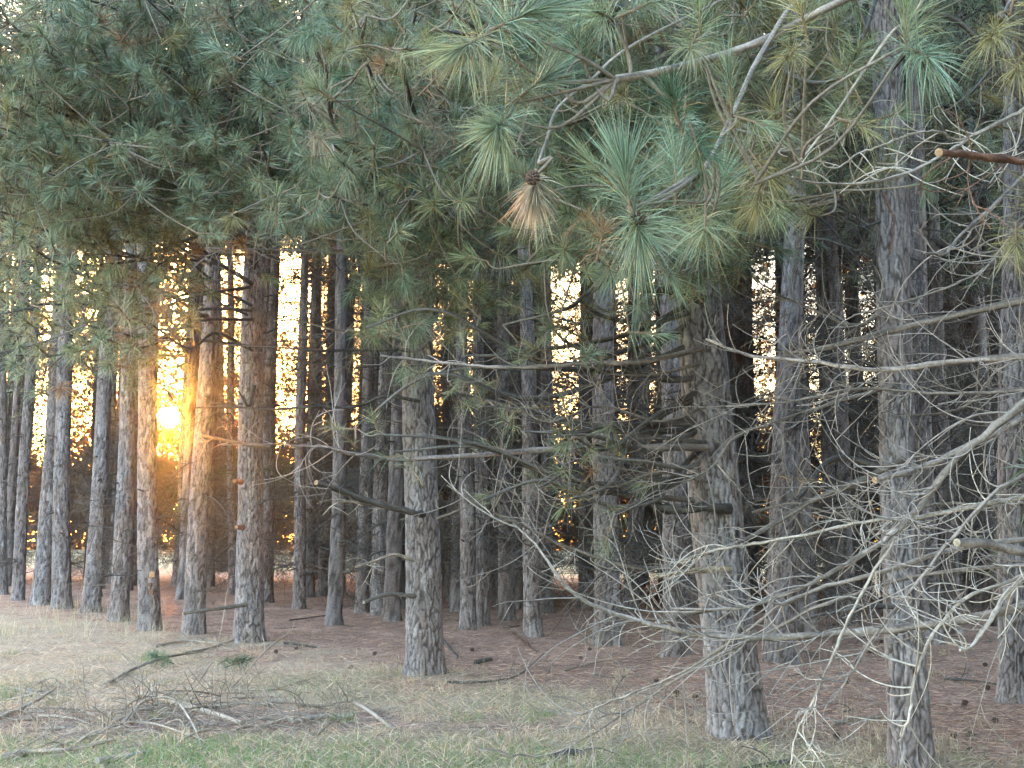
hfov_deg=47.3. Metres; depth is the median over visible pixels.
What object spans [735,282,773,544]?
pine tree
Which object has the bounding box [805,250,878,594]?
pine tree
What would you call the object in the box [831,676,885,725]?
fallen branch
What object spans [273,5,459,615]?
pine tree
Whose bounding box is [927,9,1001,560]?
pine tree
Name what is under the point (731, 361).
pine tree
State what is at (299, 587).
pine tree
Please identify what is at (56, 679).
fallen twig
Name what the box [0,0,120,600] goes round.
pine tree
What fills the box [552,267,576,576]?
pine tree
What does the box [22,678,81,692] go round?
fallen twig
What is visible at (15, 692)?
fallen twig
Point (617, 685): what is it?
fallen twig
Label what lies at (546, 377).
pine tree
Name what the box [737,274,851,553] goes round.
pine tree
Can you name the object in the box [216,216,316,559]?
pine tree
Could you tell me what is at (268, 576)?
pine tree
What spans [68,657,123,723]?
fallen twig
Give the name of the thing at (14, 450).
pine tree
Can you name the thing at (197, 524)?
pine tree
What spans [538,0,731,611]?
pine tree
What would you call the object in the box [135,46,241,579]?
pine tree
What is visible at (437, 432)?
pine tree
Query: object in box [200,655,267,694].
fallen twig
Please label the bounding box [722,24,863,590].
pine tree
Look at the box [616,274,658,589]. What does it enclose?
pine tree
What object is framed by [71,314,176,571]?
pine tree
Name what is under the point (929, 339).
pine tree
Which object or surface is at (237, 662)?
pine sprig
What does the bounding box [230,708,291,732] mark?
fallen twig
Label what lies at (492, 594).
pine tree
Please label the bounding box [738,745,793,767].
fallen branch
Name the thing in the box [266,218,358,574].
pine tree
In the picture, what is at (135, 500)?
pine tree
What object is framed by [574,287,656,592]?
pine tree
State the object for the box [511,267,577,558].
pine tree
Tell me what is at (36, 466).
pine tree
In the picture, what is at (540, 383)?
pine tree
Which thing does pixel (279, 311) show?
pine tree
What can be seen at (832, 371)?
pine tree
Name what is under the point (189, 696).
fallen twig
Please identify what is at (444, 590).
pine tree
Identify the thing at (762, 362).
pine tree
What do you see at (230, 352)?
pine tree
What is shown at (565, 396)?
pine tree
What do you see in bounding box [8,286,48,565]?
pine tree
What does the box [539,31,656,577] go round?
pine tree
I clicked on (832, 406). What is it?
pine tree
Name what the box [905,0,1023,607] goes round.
pine tree
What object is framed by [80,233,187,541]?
pine tree
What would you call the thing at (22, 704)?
fallen twig
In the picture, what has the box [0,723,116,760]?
fallen branch
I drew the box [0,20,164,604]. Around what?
pine tree
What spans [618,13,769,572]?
pine tree
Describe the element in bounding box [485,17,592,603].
pine tree
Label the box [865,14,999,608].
pine tree
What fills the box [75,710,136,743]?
fallen twig
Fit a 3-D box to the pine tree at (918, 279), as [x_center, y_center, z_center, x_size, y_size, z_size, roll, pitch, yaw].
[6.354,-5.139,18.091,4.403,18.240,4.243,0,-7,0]
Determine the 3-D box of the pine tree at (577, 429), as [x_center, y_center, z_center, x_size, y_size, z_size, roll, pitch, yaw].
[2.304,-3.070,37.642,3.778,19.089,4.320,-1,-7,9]
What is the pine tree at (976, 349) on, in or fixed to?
on the ground at (370, 621)
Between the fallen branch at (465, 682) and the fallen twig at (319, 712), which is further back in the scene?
the fallen branch at (465, 682)
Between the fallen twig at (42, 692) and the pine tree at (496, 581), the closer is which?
the fallen twig at (42, 692)
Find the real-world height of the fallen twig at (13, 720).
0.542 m
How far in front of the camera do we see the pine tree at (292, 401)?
39.33 m
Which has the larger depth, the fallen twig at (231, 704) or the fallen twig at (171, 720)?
the fallen twig at (231, 704)
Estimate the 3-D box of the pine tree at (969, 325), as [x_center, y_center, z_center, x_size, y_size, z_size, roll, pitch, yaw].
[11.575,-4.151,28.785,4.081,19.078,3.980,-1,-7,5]
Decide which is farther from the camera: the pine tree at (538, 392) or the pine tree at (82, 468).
the pine tree at (82, 468)
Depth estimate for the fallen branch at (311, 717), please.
10.01 m
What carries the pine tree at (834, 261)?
on the ground at (370, 621)
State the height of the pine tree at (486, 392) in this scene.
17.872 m
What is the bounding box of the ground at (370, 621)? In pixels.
[0,547,1023,767]
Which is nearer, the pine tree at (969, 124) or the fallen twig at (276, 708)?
the fallen twig at (276, 708)
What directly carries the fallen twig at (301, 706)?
on the ground at (370, 621)
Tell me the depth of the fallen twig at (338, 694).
10.75 m
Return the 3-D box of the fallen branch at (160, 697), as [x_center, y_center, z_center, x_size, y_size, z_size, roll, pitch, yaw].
[-2.659,2.674,9.558,1.221,0.490,1.759,0,-7,0]
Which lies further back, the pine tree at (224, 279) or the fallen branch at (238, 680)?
the pine tree at (224, 279)
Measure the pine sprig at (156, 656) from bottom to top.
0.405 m
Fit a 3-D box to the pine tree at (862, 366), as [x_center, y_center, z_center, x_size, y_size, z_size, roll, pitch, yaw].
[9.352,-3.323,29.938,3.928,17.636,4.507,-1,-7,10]
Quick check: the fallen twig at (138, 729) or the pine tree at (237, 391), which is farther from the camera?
the pine tree at (237, 391)
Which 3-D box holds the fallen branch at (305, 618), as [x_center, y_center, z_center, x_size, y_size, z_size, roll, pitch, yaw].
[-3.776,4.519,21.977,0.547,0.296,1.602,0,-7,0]
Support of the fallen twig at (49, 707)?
on the ground at (370, 621)
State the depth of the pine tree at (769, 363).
38.34 m
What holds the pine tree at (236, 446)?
on the ground at (370, 621)
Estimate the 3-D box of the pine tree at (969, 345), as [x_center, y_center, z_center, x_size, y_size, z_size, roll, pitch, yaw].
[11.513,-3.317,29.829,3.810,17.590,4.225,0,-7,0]
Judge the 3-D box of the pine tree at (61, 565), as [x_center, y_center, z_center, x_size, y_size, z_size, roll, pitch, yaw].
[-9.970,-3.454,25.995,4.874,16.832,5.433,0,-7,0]
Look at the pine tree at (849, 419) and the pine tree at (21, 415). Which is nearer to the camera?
the pine tree at (849, 419)
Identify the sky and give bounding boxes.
[1,0,875,540]
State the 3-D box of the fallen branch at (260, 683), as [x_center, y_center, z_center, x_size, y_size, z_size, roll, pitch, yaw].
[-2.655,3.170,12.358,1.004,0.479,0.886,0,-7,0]
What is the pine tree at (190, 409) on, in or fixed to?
on the ground at (370, 621)
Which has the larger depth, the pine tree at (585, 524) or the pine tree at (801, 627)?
the pine tree at (585, 524)
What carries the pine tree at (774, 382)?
on the ground at (370, 621)
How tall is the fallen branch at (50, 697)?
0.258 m
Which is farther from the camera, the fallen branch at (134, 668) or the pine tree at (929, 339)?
the pine tree at (929, 339)
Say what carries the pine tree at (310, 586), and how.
on the ground at (370, 621)
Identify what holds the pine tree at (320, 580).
on the ground at (370, 621)
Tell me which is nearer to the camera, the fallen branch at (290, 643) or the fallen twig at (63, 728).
the fallen twig at (63, 728)
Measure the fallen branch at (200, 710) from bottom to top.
0.337 m
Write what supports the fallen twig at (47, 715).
on the ground at (370, 621)
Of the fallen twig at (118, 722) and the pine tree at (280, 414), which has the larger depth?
the pine tree at (280, 414)
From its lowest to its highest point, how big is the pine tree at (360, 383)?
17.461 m
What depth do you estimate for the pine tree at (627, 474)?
36.86 m
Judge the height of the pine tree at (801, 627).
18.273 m
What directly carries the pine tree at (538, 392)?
on the ground at (370, 621)
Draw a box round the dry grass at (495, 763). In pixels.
[0,591,1023,767]
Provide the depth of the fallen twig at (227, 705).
10.24 m
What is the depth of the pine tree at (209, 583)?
35.63 m
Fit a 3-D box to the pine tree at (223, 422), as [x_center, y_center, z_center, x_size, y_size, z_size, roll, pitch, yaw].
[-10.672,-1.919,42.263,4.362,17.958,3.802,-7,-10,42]
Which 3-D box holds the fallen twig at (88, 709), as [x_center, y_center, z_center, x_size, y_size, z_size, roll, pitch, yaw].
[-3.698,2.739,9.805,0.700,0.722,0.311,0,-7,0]
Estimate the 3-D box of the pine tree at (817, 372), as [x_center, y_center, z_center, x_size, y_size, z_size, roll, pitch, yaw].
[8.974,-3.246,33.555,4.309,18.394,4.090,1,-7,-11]
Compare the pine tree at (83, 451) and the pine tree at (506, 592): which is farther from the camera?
the pine tree at (83, 451)
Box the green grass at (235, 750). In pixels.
[0,650,1022,767]
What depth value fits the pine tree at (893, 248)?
8.14 m
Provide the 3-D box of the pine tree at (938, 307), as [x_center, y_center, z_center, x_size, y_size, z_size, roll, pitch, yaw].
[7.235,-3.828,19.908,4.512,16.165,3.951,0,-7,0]
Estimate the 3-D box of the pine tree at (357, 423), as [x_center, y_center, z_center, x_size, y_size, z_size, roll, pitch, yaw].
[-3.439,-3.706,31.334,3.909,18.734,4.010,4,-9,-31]
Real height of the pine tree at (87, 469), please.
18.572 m
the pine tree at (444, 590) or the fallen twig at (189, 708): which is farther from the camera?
the pine tree at (444, 590)
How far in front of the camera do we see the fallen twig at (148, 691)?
11.34 m
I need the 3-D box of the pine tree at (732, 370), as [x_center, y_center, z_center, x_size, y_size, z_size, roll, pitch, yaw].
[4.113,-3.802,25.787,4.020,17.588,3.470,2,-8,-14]
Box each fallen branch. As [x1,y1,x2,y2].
[0,682,61,718]
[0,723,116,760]
[10,680,104,721]
[41,668,205,748]
[94,750,145,763]
[101,649,203,686]
[116,672,201,745]
[134,680,245,725]
[154,630,227,646]
[182,617,233,652]
[183,586,227,695]
[214,664,314,690]
[230,621,294,689]
[283,641,317,647]
[289,615,325,620]
[290,714,352,722]
[351,701,392,728]
[443,638,460,658]
[447,653,543,683]
[473,658,492,663]
[512,622,538,652]
[548,747,617,759]
[563,646,625,670]
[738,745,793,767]
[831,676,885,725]
[944,662,996,684]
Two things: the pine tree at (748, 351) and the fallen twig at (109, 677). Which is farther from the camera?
the pine tree at (748, 351)
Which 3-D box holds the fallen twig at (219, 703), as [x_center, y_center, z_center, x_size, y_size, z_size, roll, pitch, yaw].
[-2.626,2.860,10.437,0.803,0.722,0.464,0,-7,0]
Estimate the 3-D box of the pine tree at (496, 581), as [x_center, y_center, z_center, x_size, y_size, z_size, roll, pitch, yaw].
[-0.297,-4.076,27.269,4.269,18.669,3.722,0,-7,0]
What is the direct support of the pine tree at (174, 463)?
on the ground at (370, 621)
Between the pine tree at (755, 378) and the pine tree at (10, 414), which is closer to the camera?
the pine tree at (755, 378)
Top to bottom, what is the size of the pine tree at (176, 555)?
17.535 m
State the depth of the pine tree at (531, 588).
18.51 m
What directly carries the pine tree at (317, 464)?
on the ground at (370, 621)
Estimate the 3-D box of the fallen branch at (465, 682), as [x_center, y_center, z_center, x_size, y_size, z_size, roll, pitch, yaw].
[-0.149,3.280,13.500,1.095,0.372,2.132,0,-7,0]
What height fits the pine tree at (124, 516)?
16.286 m
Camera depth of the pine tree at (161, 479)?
42.45 m
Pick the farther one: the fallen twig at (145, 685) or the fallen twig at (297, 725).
the fallen twig at (145, 685)
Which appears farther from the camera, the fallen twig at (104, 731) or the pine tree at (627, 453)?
the pine tree at (627, 453)
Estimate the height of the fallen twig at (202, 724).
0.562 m
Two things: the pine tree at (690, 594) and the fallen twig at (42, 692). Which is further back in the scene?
the pine tree at (690, 594)
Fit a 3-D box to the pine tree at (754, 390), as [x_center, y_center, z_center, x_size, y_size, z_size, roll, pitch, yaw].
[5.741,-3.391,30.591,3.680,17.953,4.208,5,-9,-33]
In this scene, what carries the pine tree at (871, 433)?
on the ground at (370, 621)
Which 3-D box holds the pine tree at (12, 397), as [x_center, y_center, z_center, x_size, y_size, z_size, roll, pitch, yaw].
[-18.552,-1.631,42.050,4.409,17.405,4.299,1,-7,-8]
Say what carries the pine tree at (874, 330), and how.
on the ground at (370, 621)
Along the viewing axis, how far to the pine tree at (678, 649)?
15.39 m
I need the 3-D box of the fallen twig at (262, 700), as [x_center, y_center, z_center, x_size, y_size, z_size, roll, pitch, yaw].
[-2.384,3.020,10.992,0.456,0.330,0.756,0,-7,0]
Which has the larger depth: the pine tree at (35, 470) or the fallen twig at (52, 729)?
the pine tree at (35, 470)
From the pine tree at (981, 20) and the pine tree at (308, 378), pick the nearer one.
the pine tree at (981, 20)
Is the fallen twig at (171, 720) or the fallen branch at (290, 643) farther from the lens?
the fallen branch at (290, 643)
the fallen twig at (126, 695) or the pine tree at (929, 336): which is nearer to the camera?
the fallen twig at (126, 695)
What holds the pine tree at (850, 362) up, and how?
on the ground at (370, 621)
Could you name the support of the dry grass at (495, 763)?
on the ground at (370, 621)
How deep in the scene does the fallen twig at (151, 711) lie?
10.09 m
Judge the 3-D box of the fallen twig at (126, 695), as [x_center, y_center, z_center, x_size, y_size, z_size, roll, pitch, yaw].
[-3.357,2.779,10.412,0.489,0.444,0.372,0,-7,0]
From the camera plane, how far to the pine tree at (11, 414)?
39.90 m
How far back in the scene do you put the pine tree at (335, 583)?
20.58 m
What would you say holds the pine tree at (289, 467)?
on the ground at (370, 621)
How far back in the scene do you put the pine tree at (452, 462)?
25.47 m
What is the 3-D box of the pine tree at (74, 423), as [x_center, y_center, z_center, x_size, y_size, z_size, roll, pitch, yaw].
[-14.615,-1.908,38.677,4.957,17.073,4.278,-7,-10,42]
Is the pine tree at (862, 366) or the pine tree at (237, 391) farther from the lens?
the pine tree at (237, 391)
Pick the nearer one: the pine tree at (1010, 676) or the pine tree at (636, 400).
the pine tree at (1010, 676)
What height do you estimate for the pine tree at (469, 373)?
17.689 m
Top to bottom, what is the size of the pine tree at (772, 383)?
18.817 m
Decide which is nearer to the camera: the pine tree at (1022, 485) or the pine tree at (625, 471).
the pine tree at (1022, 485)
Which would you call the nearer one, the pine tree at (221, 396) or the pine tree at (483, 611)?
the pine tree at (483, 611)
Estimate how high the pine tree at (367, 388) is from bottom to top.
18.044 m
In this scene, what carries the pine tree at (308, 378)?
on the ground at (370, 621)
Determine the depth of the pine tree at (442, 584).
36.31 m
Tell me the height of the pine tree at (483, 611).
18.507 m
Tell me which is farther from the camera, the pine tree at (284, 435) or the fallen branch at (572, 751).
the pine tree at (284, 435)
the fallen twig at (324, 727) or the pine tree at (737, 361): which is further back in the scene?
the pine tree at (737, 361)
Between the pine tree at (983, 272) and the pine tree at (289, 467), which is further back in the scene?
the pine tree at (289, 467)
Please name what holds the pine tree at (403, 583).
on the ground at (370, 621)
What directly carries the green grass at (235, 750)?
on the ground at (370, 621)
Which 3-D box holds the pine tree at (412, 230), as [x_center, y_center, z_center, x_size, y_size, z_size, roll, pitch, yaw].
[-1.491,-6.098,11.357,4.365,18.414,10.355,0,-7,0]
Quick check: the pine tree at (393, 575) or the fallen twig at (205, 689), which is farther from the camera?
the pine tree at (393, 575)
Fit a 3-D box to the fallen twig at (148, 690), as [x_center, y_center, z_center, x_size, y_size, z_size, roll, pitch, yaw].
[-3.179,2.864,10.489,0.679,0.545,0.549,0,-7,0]
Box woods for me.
[27,252,875,549]
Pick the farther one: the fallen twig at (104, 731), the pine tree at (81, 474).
the pine tree at (81, 474)
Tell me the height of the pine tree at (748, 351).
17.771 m
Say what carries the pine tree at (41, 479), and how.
on the ground at (370, 621)
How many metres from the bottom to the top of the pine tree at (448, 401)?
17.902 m
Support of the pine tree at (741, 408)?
on the ground at (370, 621)
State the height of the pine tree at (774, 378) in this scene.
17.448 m
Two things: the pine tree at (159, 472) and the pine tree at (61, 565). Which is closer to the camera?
the pine tree at (61, 565)
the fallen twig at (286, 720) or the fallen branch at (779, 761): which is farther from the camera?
the fallen twig at (286, 720)
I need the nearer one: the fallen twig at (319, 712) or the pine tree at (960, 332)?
the fallen twig at (319, 712)
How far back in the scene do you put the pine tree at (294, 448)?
39.93 m
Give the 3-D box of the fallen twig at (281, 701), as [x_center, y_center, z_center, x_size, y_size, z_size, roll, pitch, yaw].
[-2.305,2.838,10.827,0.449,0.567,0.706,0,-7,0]
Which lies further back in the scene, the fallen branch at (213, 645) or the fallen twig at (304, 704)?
the fallen branch at (213, 645)
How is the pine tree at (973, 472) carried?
on the ground at (370, 621)
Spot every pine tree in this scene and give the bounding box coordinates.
[0,0,92,594]
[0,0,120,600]
[0,0,164,608]
[0,0,338,634]
[0,0,386,643]
[0,2,279,630]
[0,7,226,612]
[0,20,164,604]
[4,100,48,585]
[4,101,47,575]
[4,141,36,556]
[4,209,39,510]
[5,0,240,621]
[5,204,47,569]
[7,4,123,582]
[7,248,107,570]
[7,250,44,489]
[8,155,52,551]
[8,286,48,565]
[16,97,179,596]
[26,277,80,571]
[27,158,112,580]
[27,301,91,560]
[29,311,97,547]
[38,227,175,589]
[70,290,157,582]
[71,258,102,574]
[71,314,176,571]
[71,320,94,578]
[72,218,186,569]
[74,273,170,583]
[74,290,177,570]
[75,349,180,562]
[79,283,187,590]
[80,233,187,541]
[89,261,185,585]
[133,0,268,599]
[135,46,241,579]
[135,231,241,585]
[135,237,298,586]
[155,255,182,560]
[157,219,237,579]
[157,247,237,570]
[158,345,227,544]
[161,228,240,578]
[168,0,590,676]
[171,2,333,602]
[171,4,293,594]
[176,282,240,565]
[179,217,298,577]
[179,250,241,571]
[183,240,292,550]
[185,0,335,583]
[210,295,294,566]
[211,6,362,609]
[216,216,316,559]
[216,240,299,550]
[216,294,292,569]
[217,3,359,596]
[223,216,300,571]
[229,0,959,741]
[262,175,360,595]
[263,1,475,625]
[264,1,458,612]
[264,4,363,605]
[266,13,363,592]
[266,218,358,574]
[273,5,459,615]
[275,235,323,564]
[275,240,358,584]
[275,288,325,560]
[275,316,322,577]
[277,238,352,579]
[277,321,323,575]
[282,245,358,576]
[285,259,326,469]
[288,245,362,590]
[289,0,508,621]
[291,25,492,548]
[301,10,448,602]
[311,32,472,608]
[316,24,443,549]
[328,232,444,548]
[349,331,448,528]
[353,26,568,607]
[376,2,591,630]
[377,17,538,611]
[379,1,588,625]
[393,0,1023,601]
[433,4,594,620]
[433,99,512,600]
[433,225,492,593]
[433,278,486,559]
[434,64,582,605]
[434,332,475,585]
[436,227,555,564]
[439,0,648,636]
[439,254,513,559]
[441,1,617,608]
[441,20,571,606]
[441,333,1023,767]
[443,176,576,580]
[448,17,628,611]
[465,1,692,646]
[475,294,564,561]
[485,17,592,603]
[485,248,579,553]
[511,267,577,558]
[514,0,661,607]
[533,45,650,600]
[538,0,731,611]
[538,1,784,629]
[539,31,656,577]
[551,262,626,585]
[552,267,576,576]
[554,261,621,554]
[555,310,627,567]
[559,7,821,657]
[559,286,655,587]
[568,285,657,579]
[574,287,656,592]
[576,0,662,594]
[584,5,779,610]
[589,1,828,607]
[616,0,778,605]
[616,269,662,594]
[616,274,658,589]
[618,11,781,584]
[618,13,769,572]
[618,47,657,584]
[618,292,656,584]
[619,0,1023,767]
[619,46,661,579]
[625,38,765,477]
[639,2,821,581]
[649,240,770,562]
[652,10,767,555]
[654,18,775,572]
[682,0,982,664]
[686,0,949,632]
[720,10,820,600]
[722,1,854,604]
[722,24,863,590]
[722,31,774,583]
[723,11,774,561]
[730,1,970,624]
[734,8,774,587]
[735,270,773,543]
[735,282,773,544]
[736,4,853,593]
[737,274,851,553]
[738,8,877,609]
[739,1,926,611]
[751,223,879,583]
[753,282,821,553]
[753,286,816,556]
[763,256,879,550]
[763,258,877,522]
[767,279,877,557]
[771,55,939,609]
[779,28,927,597]
[782,0,996,616]
[804,13,997,599]
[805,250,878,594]
[806,264,879,543]
[807,0,1023,704]
[808,259,870,533]
[809,49,978,582]
[810,0,1002,644]
[812,0,1003,633]
[817,149,928,565]
[833,3,975,603]
[839,4,1002,610]
[840,91,986,581]
[844,39,980,575]
[844,257,877,552]
[847,283,929,593]
[850,3,996,601]
[852,0,1003,626]
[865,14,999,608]
[870,16,1001,606]
[873,2,1002,606]
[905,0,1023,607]
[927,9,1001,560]
[929,285,992,595]
[933,0,1002,473]
[937,27,1000,497]
[942,13,1000,562]
[943,2,1003,556]
[949,12,1000,378]
[950,18,995,526]
[981,145,1023,577]
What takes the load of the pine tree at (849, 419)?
on the ground at (370, 621)
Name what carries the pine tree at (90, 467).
on the ground at (370, 621)
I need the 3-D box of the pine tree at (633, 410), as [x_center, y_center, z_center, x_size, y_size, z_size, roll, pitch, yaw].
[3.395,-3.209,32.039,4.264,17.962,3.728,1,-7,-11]
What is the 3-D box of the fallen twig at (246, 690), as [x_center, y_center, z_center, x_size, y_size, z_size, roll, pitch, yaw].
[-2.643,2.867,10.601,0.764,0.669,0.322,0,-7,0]
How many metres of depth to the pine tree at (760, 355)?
37.78 m
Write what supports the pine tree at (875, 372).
on the ground at (370, 621)
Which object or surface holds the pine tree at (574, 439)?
on the ground at (370, 621)
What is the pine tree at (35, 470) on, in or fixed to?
on the ground at (370, 621)
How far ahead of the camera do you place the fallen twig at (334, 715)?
9.85 m
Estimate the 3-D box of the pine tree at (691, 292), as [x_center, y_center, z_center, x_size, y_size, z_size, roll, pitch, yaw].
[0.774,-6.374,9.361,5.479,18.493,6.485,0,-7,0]
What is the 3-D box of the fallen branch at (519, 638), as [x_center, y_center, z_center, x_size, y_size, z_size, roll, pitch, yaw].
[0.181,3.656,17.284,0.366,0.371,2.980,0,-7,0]
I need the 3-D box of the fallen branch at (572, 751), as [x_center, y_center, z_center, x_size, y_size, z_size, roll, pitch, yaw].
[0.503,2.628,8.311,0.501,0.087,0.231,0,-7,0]
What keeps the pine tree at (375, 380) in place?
on the ground at (370, 621)
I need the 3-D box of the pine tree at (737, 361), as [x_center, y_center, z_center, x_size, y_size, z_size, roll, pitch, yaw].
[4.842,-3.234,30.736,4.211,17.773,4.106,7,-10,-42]
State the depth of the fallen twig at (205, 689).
10.91 m
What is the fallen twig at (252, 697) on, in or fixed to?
on the ground at (370, 621)
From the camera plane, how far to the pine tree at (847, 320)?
35.71 m
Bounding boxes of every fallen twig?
[0,665,40,730]
[0,684,31,697]
[0,684,45,712]
[6,686,72,700]
[11,683,65,729]
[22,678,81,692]
[22,681,79,715]
[27,677,65,687]
[38,684,129,726]
[41,672,116,724]
[44,702,87,735]
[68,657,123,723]
[73,647,147,685]
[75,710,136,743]
[82,678,178,700]
[85,694,129,724]
[86,670,165,703]
[90,694,158,724]
[100,683,156,716]
[103,710,161,737]
[109,671,164,712]
[112,682,176,720]
[113,668,170,710]
[117,675,196,714]
[119,651,197,713]
[124,664,177,718]
[143,667,204,744]
[149,670,220,700]
[155,704,235,730]
[157,702,218,725]
[162,694,218,718]
[163,673,219,697]
[169,673,243,705]
[178,688,260,711]
[179,672,230,711]
[182,663,260,717]
[184,667,234,742]
[184,671,256,718]
[194,664,265,708]
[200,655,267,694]
[218,694,271,732]
[221,704,290,724]
[230,658,294,700]
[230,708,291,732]
[234,687,274,706]
[245,661,290,702]
[249,685,299,720]
[253,704,309,720]
[261,681,327,733]
[263,689,293,718]
[269,682,323,714]
[273,717,320,734]
[293,678,353,709]
[295,683,346,727]
[299,670,357,715]
[307,699,363,726]
[316,678,357,735]
[607,673,631,698]
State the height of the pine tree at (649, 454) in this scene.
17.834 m
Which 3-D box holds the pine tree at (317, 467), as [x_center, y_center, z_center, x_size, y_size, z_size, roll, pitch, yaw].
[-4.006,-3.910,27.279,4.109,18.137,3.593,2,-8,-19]
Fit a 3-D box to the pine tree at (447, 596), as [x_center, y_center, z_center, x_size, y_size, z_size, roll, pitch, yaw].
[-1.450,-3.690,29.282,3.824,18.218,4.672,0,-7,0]
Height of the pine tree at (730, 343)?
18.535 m
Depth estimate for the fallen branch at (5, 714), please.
10.39 m
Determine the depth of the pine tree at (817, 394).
33.93 m
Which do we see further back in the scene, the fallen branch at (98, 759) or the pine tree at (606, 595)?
the pine tree at (606, 595)
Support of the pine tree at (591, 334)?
on the ground at (370, 621)
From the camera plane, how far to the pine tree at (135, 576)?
36.40 m
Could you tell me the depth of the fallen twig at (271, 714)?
9.87 m
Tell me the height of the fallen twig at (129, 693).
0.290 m
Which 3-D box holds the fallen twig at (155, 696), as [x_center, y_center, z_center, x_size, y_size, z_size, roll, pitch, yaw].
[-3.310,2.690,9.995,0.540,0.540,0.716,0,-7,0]
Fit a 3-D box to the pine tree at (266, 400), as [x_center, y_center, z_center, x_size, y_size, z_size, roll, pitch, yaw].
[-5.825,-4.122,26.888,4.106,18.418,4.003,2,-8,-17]
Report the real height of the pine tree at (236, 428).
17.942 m
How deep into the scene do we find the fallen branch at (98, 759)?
8.16 m
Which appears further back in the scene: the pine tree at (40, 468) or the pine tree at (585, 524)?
the pine tree at (40, 468)
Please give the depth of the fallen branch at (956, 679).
12.69 m
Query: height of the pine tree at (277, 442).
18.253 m
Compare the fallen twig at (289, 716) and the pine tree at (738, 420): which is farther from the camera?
the pine tree at (738, 420)
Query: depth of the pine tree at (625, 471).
34.74 m
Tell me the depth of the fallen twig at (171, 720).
9.45 m
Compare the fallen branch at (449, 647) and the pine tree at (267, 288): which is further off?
the pine tree at (267, 288)
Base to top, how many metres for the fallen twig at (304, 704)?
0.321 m
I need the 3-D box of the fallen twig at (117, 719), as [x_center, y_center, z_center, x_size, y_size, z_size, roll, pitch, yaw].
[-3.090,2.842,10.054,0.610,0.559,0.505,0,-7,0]
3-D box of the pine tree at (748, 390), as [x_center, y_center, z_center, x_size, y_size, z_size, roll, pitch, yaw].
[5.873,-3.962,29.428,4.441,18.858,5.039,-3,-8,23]
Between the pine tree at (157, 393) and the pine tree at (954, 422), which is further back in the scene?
the pine tree at (157, 393)
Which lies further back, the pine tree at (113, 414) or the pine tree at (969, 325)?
the pine tree at (113, 414)
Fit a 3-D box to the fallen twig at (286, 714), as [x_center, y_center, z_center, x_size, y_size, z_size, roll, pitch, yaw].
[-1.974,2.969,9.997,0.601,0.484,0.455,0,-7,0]
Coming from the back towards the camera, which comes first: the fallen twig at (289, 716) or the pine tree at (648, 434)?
the pine tree at (648, 434)
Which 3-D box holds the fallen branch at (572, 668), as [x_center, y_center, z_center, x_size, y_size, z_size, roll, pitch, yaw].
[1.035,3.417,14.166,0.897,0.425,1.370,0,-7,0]
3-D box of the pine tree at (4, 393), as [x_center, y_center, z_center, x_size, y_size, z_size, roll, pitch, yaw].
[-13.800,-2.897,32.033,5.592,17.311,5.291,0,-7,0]
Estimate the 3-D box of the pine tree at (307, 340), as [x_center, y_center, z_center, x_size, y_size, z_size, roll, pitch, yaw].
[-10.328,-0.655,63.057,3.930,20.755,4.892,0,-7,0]
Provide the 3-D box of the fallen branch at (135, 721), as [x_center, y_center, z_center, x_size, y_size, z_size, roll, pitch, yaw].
[-2.907,2.621,9.119,1.462,0.637,1.354,0,-7,0]
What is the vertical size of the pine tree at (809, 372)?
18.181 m
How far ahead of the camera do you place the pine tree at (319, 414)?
35.35 m
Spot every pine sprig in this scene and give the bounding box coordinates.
[144,646,175,668]
[216,650,256,671]
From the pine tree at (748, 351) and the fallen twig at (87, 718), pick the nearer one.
the fallen twig at (87, 718)
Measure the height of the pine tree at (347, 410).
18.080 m
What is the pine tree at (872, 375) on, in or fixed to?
on the ground at (370, 621)
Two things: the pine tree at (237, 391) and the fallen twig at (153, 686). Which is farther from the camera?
the pine tree at (237, 391)
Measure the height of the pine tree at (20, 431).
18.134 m
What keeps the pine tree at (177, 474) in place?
on the ground at (370, 621)
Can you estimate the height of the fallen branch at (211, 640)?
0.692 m
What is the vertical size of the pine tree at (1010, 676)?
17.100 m
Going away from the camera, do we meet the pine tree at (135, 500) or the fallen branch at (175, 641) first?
the fallen branch at (175, 641)
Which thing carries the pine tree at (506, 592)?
on the ground at (370, 621)
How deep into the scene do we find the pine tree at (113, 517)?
38.09 m
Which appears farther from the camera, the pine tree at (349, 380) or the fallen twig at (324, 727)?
the pine tree at (349, 380)
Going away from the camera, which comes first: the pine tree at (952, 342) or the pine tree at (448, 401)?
the pine tree at (952, 342)
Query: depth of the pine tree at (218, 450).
45.39 m
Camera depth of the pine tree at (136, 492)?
36.10 m
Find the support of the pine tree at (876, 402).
on the ground at (370, 621)
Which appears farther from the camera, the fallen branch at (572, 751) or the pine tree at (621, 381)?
the pine tree at (621, 381)
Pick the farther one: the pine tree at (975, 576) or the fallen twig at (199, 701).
the pine tree at (975, 576)
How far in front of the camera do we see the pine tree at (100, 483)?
23.88 m
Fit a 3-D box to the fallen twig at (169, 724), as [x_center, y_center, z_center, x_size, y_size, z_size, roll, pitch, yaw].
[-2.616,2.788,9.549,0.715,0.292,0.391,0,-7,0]

